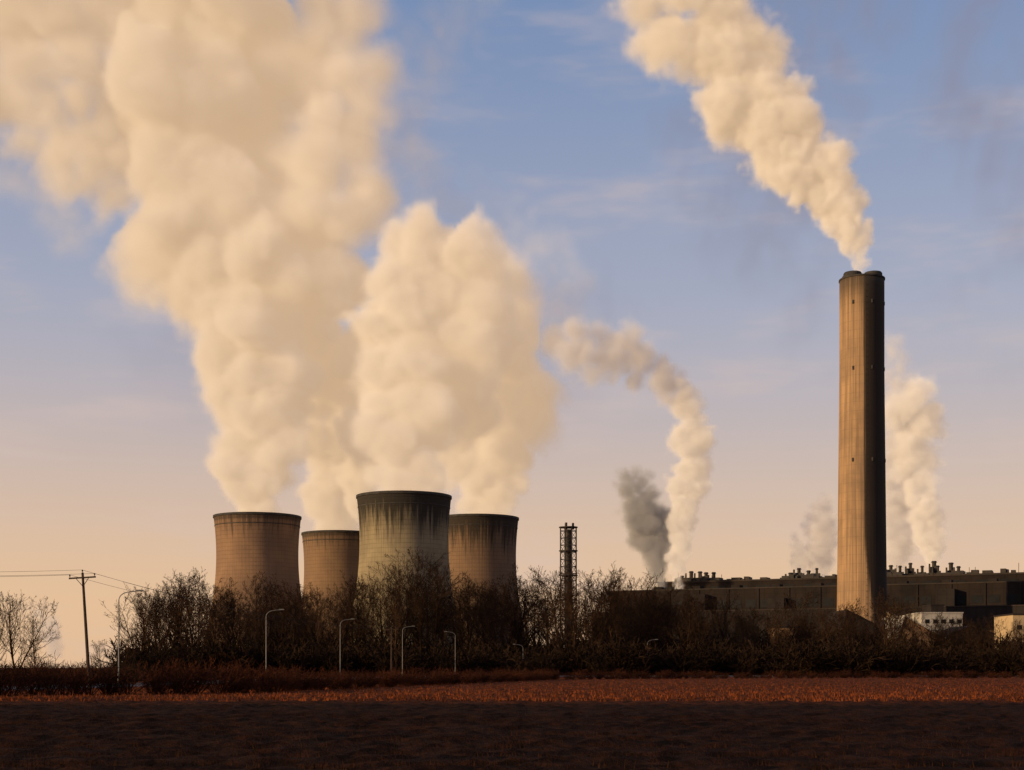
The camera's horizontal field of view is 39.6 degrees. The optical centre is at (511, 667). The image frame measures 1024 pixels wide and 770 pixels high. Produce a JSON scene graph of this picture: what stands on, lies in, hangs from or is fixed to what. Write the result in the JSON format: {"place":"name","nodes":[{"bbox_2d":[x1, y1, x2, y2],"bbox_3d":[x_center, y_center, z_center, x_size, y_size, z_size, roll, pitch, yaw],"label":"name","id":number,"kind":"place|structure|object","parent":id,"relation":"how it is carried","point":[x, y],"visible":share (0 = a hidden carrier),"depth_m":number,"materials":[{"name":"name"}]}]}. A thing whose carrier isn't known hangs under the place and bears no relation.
{"place":"outdoors","nodes":[
{"label":"outdoors","id":0,"kind":"place"},
{"bbox_2d":[0,668,1023,769],"bbox_3d":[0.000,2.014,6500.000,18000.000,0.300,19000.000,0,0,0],"label":"ground","id":1,"kind":"structure","parent":0,"point":[920,720],"depth_m":46.06,"materials":[{"name":"soil"}]},
{"bbox_2d":[0,604,21,659],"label":"bare tree","id":2,"kind":"object","parent":1,"relation":"on","point":[5,633],"visible":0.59,"depth_m":235.41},
{"bbox_2d":[8,619,49,665],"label":"bare tree","id":3,"kind":"object","parent":1,"relation":"on","point":[38,640],"visible":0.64,"depth_m":239.46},
{"bbox_2d":[0,591,60,678],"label":"bare tree","id":4,"kind":"object","parent":1,"relation":"on","point":[10,631],"visible":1,"depth_m":230.58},
{"bbox_2d":[0,655,163,684],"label":"roadside scrub","id":5,"kind":"object","parent":1,"relation":"on","point":[133,665],"visible":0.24,"depth_m":166.07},
{"bbox_2d":[69,570,95,684],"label":"utility pole","id":6,"kind":"object","parent":1,"relation":"on","point":[85,624],"visible":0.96,"depth_m":131.88,"materials":[{"name":"brown wood"}]},
{"bbox_2d":[2,570,390,627],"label":"overhead wires","id":7,"kind":"object","parent":6,"relation":"attached to","point":[161,598],"visible":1,"depth_m":149.74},
{"bbox_2d":[89,639,109,665],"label":"bare tree","id":8,"kind":"object","parent":1,"relation":"on","point":[98,646],"visible":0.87,"depth_m":299.77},
{"bbox_2d":[110,630,139,666],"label":"bare tree","id":9,"kind":"object","parent":1,"relation":"on","point":[128,643],"visible":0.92,"depth_m":299.71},
{"bbox_2d":[118,590,142,673],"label":"street lamp","id":10,"kind":"object","parent":1,"relation":"on","point":[118,630],"visible":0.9,"depth_m":146.95,"materials":[{"name":"metal"}]},
{"bbox_2d":[101,589,167,656],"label":"bare tree","id":11,"kind":"object","parent":1,"relation":"on","point":[142,632],"visible":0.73,"depth_m":365.42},
{"bbox_2d":[129,596,163,646],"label":"bare tree","id":12,"kind":"object","parent":1,"relation":"on","point":[143,616],"visible":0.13,"depth_m":420.34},
{"bbox_2d":[111,584,189,672],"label":"bare tree","id":13,"kind":"object","parent":1,"relation":"on","point":[146,612],"visible":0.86,"depth_m":362.59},
{"bbox_2d":[134,581,183,654],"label":"bare tree","id":14,"kind":"object","parent":1,"relation":"on","point":[158,598],"visible":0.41,"depth_m":371.88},
{"bbox_2d":[135,576,196,644],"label":"bare tree","id":15,"kind":"object","parent":1,"relation":"on","point":[171,607],"visible":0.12,"depth_m":405.14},
{"bbox_2d":[160,578,201,652],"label":"bare tree","id":16,"kind":"object","parent":1,"relation":"on","point":[180,631],"visible":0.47,"depth_m":366.18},
{"bbox_2d":[147,566,225,671],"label":"bare tree","id":17,"kind":"object","parent":1,"relation":"on","point":[193,636],"visible":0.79,"depth_m":359.45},
{"bbox_2d":[143,572,229,651],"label":"bare tree","id":18,"kind":"object","parent":1,"relation":"on","point":[178,581],"visible":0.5,"depth_m":367.79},
{"bbox_2d":[177,574,234,646],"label":"bare tree","id":19,"kind":"object","parent":1,"relation":"on","point":[212,630],"visible":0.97,"depth_m":350.50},
{"bbox_2d":[182,594,231,644],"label":"bare tree","id":20,"kind":"object","parent":1,"relation":"on","point":[201,623],"visible":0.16,"depth_m":400.97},
{"bbox_2d":[189,588,242,651],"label":"bare tree","id":21,"kind":"object","parent":1,"relation":"on","point":[214,618],"visible":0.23,"depth_m":379.76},
{"bbox_2d":[202,577,251,649],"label":"bare tree","id":22,"kind":"object","parent":1,"relation":"on","point":[229,625],"visible":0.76,"depth_m":371.07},
{"bbox_2d":[202,593,257,643],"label":"bare tree","id":23,"kind":"object","parent":1,"relation":"on","point":[236,622],"visible":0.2,"depth_m":403.13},
{"bbox_2d":[211,589,255,647],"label":"bare tree","id":24,"kind":"object","parent":1,"relation":"on","point":[233,617],"visible":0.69,"depth_m":373.96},
{"bbox_2d":[207,591,261,642],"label":"bare tree","id":25,"kind":"object","parent":1,"relation":"on","point":[235,613],"visible":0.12,"depth_m":419.32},
{"bbox_2d":[238,575,273,646],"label":"bare tree","id":26,"kind":"object","parent":1,"relation":"on","point":[255,620],"visible":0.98,"depth_m":352.51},
{"bbox_2d":[211,512,303,646],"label":"cooling tower","id":27,"kind":"structure","parent":1,"relation":"on","point":[250,545],"depth_m":1028.09,"materials":[{"name":"beige concrete"}]},
{"bbox_2d":[239,601,285,637],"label":"bare tree","id":28,"kind":"object","parent":1,"relation":"on","point":[260,620],"visible":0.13,"depth_m":410.90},
{"bbox_2d":[244,571,285,649],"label":"bare tree","id":29,"kind":"object","parent":1,"relation":"on","point":[269,641],"visible":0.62,"depth_m":369.61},
{"bbox_2d":[262,584,303,640],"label":"bare tree","id":30,"kind":"object","parent":1,"relation":"on","point":[281,613],"visible":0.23,"depth_m":408.79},
{"bbox_2d":[259,582,316,651],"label":"bare tree","id":31,"kind":"object","parent":1,"relation":"on","point":[284,608],"visible":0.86,"depth_m":363.07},
{"bbox_2d":[274,580,315,647],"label":"bare tree","id":32,"kind":"object","parent":1,"relation":"on","point":[295,615],"visible":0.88,"depth_m":361.89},
{"bbox_2d":[284,586,330,646],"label":"bare tree","id":33,"kind":"object","parent":1,"relation":"on","point":[304,609],"visible":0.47,"depth_m":380.72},
{"bbox_2d":[292,586,363,649],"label":"bare tree","id":34,"kind":"object","parent":1,"relation":"on","point":[320,605],"visible":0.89,"depth_m":352.80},
{"bbox_2d":[291,587,367,642],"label":"bare tree","id":35,"kind":"object","parent":1,"relation":"on","point":[328,612],"visible":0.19,"depth_m":407.88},
{"bbox_2d":[301,530,359,637],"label":"cooling tower","id":36,"kind":"structure","parent":1,"relation":"on","point":[330,556],"depth_m":1161.07,"materials":[{"name":"beige concrete"}]},
{"bbox_2d":[316,581,367,647],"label":"bare tree","id":37,"kind":"object","parent":1,"relation":"on","point":[340,602],"visible":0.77,"depth_m":357.98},
{"bbox_2d":[329,574,369,671],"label":"bare tree","id":38,"kind":"object","parent":1,"relation":"on","point":[341,610],"visible":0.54,"depth_m":360.05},
{"bbox_2d":[329,571,416,651],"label":"bare tree","id":39,"kind":"object","parent":1,"relation":"on","point":[360,608],"visible":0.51,"depth_m":358.87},
{"bbox_2d":[351,581,403,649],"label":"bare tree","id":40,"kind":"object","parent":1,"relation":"on","point":[378,615],"visible":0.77,"depth_m":353.27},
{"bbox_2d":[355,591,407,640],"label":"bare tree","id":41,"kind":"object","parent":1,"relation":"on","point":[378,619],"visible":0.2,"depth_m":409.37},
{"bbox_2d":[364,561,418,649],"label":"bare tree","id":42,"kind":"object","parent":1,"relation":"on","point":[395,616],"visible":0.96,"depth_m":348.77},
{"bbox_2d":[347,490,460,652],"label":"cooling tower","id":43,"kind":"structure","parent":1,"relation":"on","point":[391,521],"depth_m":905.10,"materials":[{"name":"concrete"}]},
{"bbox_2d":[378,545,449,672],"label":"bare tree","id":44,"kind":"object","parent":1,"relation":"on","point":[416,588],"visible":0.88,"depth_m":353.65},
{"bbox_2d":[402,588,427,640],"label":"bare tree","id":45,"kind":"object","parent":1,"relation":"on","point":[414,616],"visible":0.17,"depth_m":421.08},
{"bbox_2d":[386,570,453,654],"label":"bare tree","id":46,"kind":"object","parent":1,"relation":"on","point":[416,634],"visible":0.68,"depth_m":356.81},
{"bbox_2d":[410,550,459,653],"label":"bare tree","id":47,"kind":"object","parent":1,"relation":"on","point":[438,608],"visible":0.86,"depth_m":356.54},
{"bbox_2d":[410,567,463,652],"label":"bare tree","id":48,"kind":"object","parent":1,"relation":"on","point":[446,583],"visible":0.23,"depth_m":376.68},
{"bbox_2d":[449,595,478,645],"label":"bare tree","id":49,"kind":"object","parent":1,"relation":"on","point":[460,622],"visible":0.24,"depth_m":406.33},
{"bbox_2d":[423,580,505,653],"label":"bare tree","id":50,"kind":"object","parent":1,"relation":"on","point":[454,634],"visible":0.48,"depth_m":368.71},
{"bbox_2d":[437,571,492,653],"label":"bare tree","id":51,"kind":"object","parent":1,"relation":"on","point":[469,616],"visible":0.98,"depth_m":358.30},
{"bbox_2d":[441,582,502,644],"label":"bare tree","id":52,"kind":"object","parent":1,"relation":"on","point":[471,617],"visible":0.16,"depth_m":411.87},
{"bbox_2d":[442,599,502,648],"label":"bare tree","id":53,"kind":"object","parent":1,"relation":"on","point":[472,624],"visible":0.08,"depth_m":422.60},
{"bbox_2d":[448,513,523,648],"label":"cooling tower","id":54,"kind":"structure","parent":1,"relation":"on","point":[481,547],"depth_m":1039.03,"materials":[{"name":"beige concrete"}]},
{"bbox_2d":[459,579,514,655],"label":"bare tree","id":55,"kind":"object","parent":1,"relation":"on","point":[488,618],"visible":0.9,"depth_m":360.37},
{"bbox_2d":[478,580,509,672],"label":"bare tree","id":56,"kind":"object","parent":1,"relation":"on","point":[493,606],"visible":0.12,"depth_m":426.87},
{"bbox_2d":[472,595,527,646],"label":"bare tree","id":57,"kind":"object","parent":1,"relation":"on","point":[498,627],"visible":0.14,"depth_m":404.86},
{"bbox_2d":[455,579,548,664],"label":"bare tree","id":58,"kind":"object","parent":1,"relation":"on","point":[510,612],"visible":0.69,"depth_m":369.77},
{"bbox_2d":[477,563,545,665],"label":"bare tree","id":59,"kind":"object","parent":1,"relation":"on","point":[517,626],"visible":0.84,"depth_m":369.70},
{"bbox_2d":[0,649,1023,695],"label":"hedgerow","id":60,"kind":"object","parent":1,"relation":"on","point":[235,680],"visible":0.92,"depth_m":114.09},
{"bbox_2d":[0,677,1023,701],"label":"field stubble","id":61,"kind":"object","parent":1,"relation":"on","point":[813,697],"visible":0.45,"depth_m":100.08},
{"bbox_2d":[497,578,544,641],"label":"bare tree","id":62,"kind":"object","parent":1,"relation":"on","point":[523,603],"visible":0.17,"depth_m":402.27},
{"bbox_2d":[497,576,560,664],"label":"bare tree","id":63,"kind":"object","parent":1,"relation":"on","point":[524,604],"visible":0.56,"depth_m":373.73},
{"bbox_2d":[502,577,582,654],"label":"bare tree","id":64,"kind":"object","parent":1,"relation":"on","point":[538,595],"visible":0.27,"depth_m":382.25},
{"bbox_2d":[518,578,582,654],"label":"bare tree","id":65,"kind":"object","parent":1,"relation":"on","point":[544,608],"visible":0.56,"depth_m":364.89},
{"bbox_2d":[532,594,574,644],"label":"bare tree","id":66,"kind":"object","parent":1,"relation":"on","point":[550,618],"visible":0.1,"depth_m":406.39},
{"bbox_2d":[92,625,1023,676],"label":"scrub undergrowth","id":67,"kind":"object","parent":1,"relation":"on","point":[792,657],"visible":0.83,"depth_m":325.94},
{"bbox_2d":[523,565,597,672],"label":"bare tree","id":68,"kind":"object","parent":1,"relation":"on","point":[548,601],"visible":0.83,"depth_m":352.10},
{"bbox_2d":[559,522,577,639],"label":"lattice flare stack","id":69,"kind":"object","parent":1,"relation":"on","point":[568,537],"visible":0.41,"depth_m":518.65,"materials":[{"name":"metal"}]},
{"bbox_2d":[558,587,586,639],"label":"bare tree","id":70,"kind":"object","parent":1,"relation":"on","point":[576,610],"visible":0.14,"depth_m":419.52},
{"bbox_2d":[544,564,617,648],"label":"bare tree","id":71,"kind":"object","parent":1,"relation":"on","point":[572,619],"visible":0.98,"depth_m":349.24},
{"bbox_2d":[568,567,630,648],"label":"bare tree","id":72,"kind":"object","parent":1,"relation":"on","point":[595,588],"visible":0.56,"depth_m":367.72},
{"bbox_2d":[565,578,640,651],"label":"bare tree","id":73,"kind":"object","parent":1,"relation":"on","point":[591,628],"visible":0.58,"depth_m":360.07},
{"bbox_2d":[590,569,652,645],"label":"bare tree","id":74,"kind":"object","parent":1,"relation":"on","point":[622,624],"visible":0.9,"depth_m":352.81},
{"bbox_2d":[595,561,669,647],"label":"bare tree","id":75,"kind":"object","parent":1,"relation":"on","point":[622,583],"visible":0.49,"depth_m":378.07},
{"bbox_2d":[594,586,673,649],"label":"bare tree","id":76,"kind":"object","parent":1,"relation":"on","point":[646,621],"visible":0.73,"depth_m":359.60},
{"bbox_2d":[615,588,679,641],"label":"bare tree","id":77,"kind":"object","parent":1,"relation":"on","point":[644,608],"visible":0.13,"depth_m":418.21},
{"bbox_2d":[620,586,677,651],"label":"bare tree","id":78,"kind":"object","parent":1,"relation":"on","point":[655,624],"visible":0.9,"depth_m":358.51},
{"bbox_2d":[635,583,696,649],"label":"bare tree","id":79,"kind":"object","parent":1,"relation":"on","point":[669,605],"visible":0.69,"depth_m":361.46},
{"bbox_2d":[642,596,714,652],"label":"bare tree","id":80,"kind":"object","parent":1,"relation":"on","point":[690,621],"visible":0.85,"depth_m":356.86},
{"bbox_2d":[667,586,717,650],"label":"bare tree","id":81,"kind":"object","parent":1,"relation":"on","point":[688,595],"visible":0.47,"depth_m":366.29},
{"bbox_2d":[665,597,726,649],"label":"bare tree","id":82,"kind":"object","parent":1,"relation":"on","point":[702,627],"visible":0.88,"depth_m":355.07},
{"bbox_2d":[672,589,754,651],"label":"bare tree","id":83,"kind":"object","parent":1,"relation":"on","point":[716,617],"visible":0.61,"depth_m":371.68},
{"bbox_2d":[694,590,742,648],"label":"bare tree","id":84,"kind":"object","parent":1,"relation":"on","point":[725,619],"visible":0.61,"depth_m":379.84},
{"bbox_2d":[705,612,738,643],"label":"bare tree","id":85,"kind":"object","parent":1,"relation":"on","point":[720,625],"visible":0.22,"depth_m":405.73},
{"bbox_2d":[725,609,758,653],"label":"bare tree","id":86,"kind":"object","parent":1,"relation":"on","point":[743,629],"visible":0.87,"depth_m":361.47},
{"bbox_2d":[731,605,768,649],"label":"bare tree","id":87,"kind":"object","parent":1,"relation":"on","point":[752,628],"visible":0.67,"depth_m":372.79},
{"bbox_2d":[733,611,770,644],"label":"bare tree","id":88,"kind":"object","parent":1,"relation":"on","point":[755,623],"visible":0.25,"depth_m":411.87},
{"bbox_2d":[755,612,780,647],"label":"bare tree","id":89,"kind":"object","parent":1,"relation":"on","point":[768,619],"visible":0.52,"depth_m":366.38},
{"bbox_2d":[761,601,793,650],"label":"bare tree","id":90,"kind":"object","parent":1,"relation":"on","point":[779,623],"visible":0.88,"depth_m":351.09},
{"bbox_2d":[764,589,820,645],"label":"bare tree","id":91,"kind":"object","parent":1,"relation":"on","point":[799,616],"visible":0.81,"depth_m":371.80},
{"bbox_2d":[777,617,816,639],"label":"bare tree","id":92,"kind":"object","parent":1,"relation":"on","point":[796,628],"visible":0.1,"depth_m":404.51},
{"bbox_2d":[792,604,817,646],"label":"bare tree","id":93,"kind":"object","parent":1,"relation":"on","point":[807,619],"visible":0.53,"depth_m":376.61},
{"bbox_2d":[594,561,1023,649],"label":"power station hall","id":94,"kind":"structure","parent":1,"relation":"on","point":[975,594],"depth_m":808.97,"materials":[{"name":"paint"}]},
{"bbox_2d":[604,579,1023,642],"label":"windows","id":95,"kind":"structure","parent":94,"relation":"in","point":[1010,598],"depth_m":804.64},
{"bbox_2d":[789,610,841,649],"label":"bare tree","id":96,"kind":"object","parent":1,"relation":"on","point":[824,636],"visible":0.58,"depth_m":370.65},
{"bbox_2d":[803,602,870,654],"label":"bare tree","id":97,"kind":"object","parent":1,"relation":"on","point":[823,627],"visible":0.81,"depth_m":364.74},
{"bbox_2d":[826,601,865,651],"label":"bare tree","id":98,"kind":"object","parent":1,"relation":"on","point":[843,629],"visible":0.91,"depth_m":361.80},
{"bbox_2d":[827,598,876,647],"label":"bare tree","id":99,"kind":"object","parent":1,"relation":"on","point":[856,636],"visible":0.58,"depth_m":366.35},
{"bbox_2d":[824,610,881,649],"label":"gabled shed","id":100,"kind":"structure","parent":1,"relation":"on","point":[865,621],"depth_m":520.00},
{"bbox_2d":[837,270,886,625],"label":"power station chimney","id":101,"kind":"object","parent":1,"relation":"on","point":[861,563],"visible":0.87,"depth_m":710.09,"materials":[{"name":"concrete"}]},
{"bbox_2d":[872,587,912,653],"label":"bare tree","id":102,"kind":"object","parent":1,"relation":"on","point":[890,638],"visible":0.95,"depth_m":354.22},
{"bbox_2d":[864,587,922,652],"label":"bare tree","id":103,"kind":"object","parent":1,"relation":"on","point":[877,628],"visible":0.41,"depth_m":376.55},
{"bbox_2d":[873,595,938,653],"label":"bare tree","id":104,"kind":"object","parent":1,"relation":"on","point":[909,619],"visible":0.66,"depth_m":363.55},
{"bbox_2d":[880,615,938,645],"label":"gabled shed","id":105,"kind":"structure","parent":1,"relation":"on","point":[920,637],"depth_m":500.00,"materials":[{"name":"brown brick"}]},
{"bbox_2d":[903,624,933,652],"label":"bare tree","id":106,"kind":"object","parent":1,"relation":"on","point":[911,632],"visible":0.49,"depth_m":366.33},
{"bbox_2d":[922,604,944,611],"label":"plant building","id":107,"kind":"structure","parent":1,"relation":"on","point":[934,608],"depth_m":655.00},
{"bbox_2d":[910,613,962,629],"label":"walls","id":108,"kind":"structure","parent":1,"relation":"on","point":[930,616],"depth_m":640.00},
{"bbox_2d":[924,612,950,652],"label":"bare tree","id":109,"kind":"object","parent":1,"relation":"on","point":[939,615],"visible":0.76,"depth_m":373.53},
{"bbox_2d":[924,615,955,648],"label":"bare tree","id":110,"kind":"object","parent":1,"relation":"on","point":[940,633],"visible":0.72,"depth_m":372.19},
{"bbox_2d":[936,612,981,654],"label":"bare tree","id":111,"kind":"object","parent":1,"relation":"on","point":[959,632],"visible":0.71,"depth_m":365.03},
{"bbox_2d":[939,625,994,648],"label":"gabled shed","id":112,"kind":"structure","parent":1,"relation":"on","point":[972,631],"depth_m":540.00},
{"bbox_2d":[948,613,1007,657],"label":"bare tree","id":113,"kind":"object","parent":1,"relation":"on","point":[970,643],"visible":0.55,"depth_m":367.91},
{"bbox_2d":[960,620,1010,654],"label":"bare tree","id":114,"kind":"object","parent":1,"relation":"on","point":[989,638],"visible":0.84,"depth_m":355.88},
{"bbox_2d":[1001,620,1023,674],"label":"bare tree","id":115,"kind":"object","parent":1,"relation":"on","point":[1018,632],"visible":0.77,"depth_m":353.38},
{"bbox_2d":[0,0,1023,667],"label":"sky","id":116,"kind":"structure","parent":0,"point":[546,264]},
{"bbox_2d":[7,675,1017,689],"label":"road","id":117,"kind":"structure","parent":0,"point":[464,676],"depth_m":257.20,"materials":[{"name":"asphalt"}]},
{"bbox_2d":[994,615,1023,648],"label":"walls","id":118,"kind":"structure","parent":0,"point":[1009,619],"depth_m":565.22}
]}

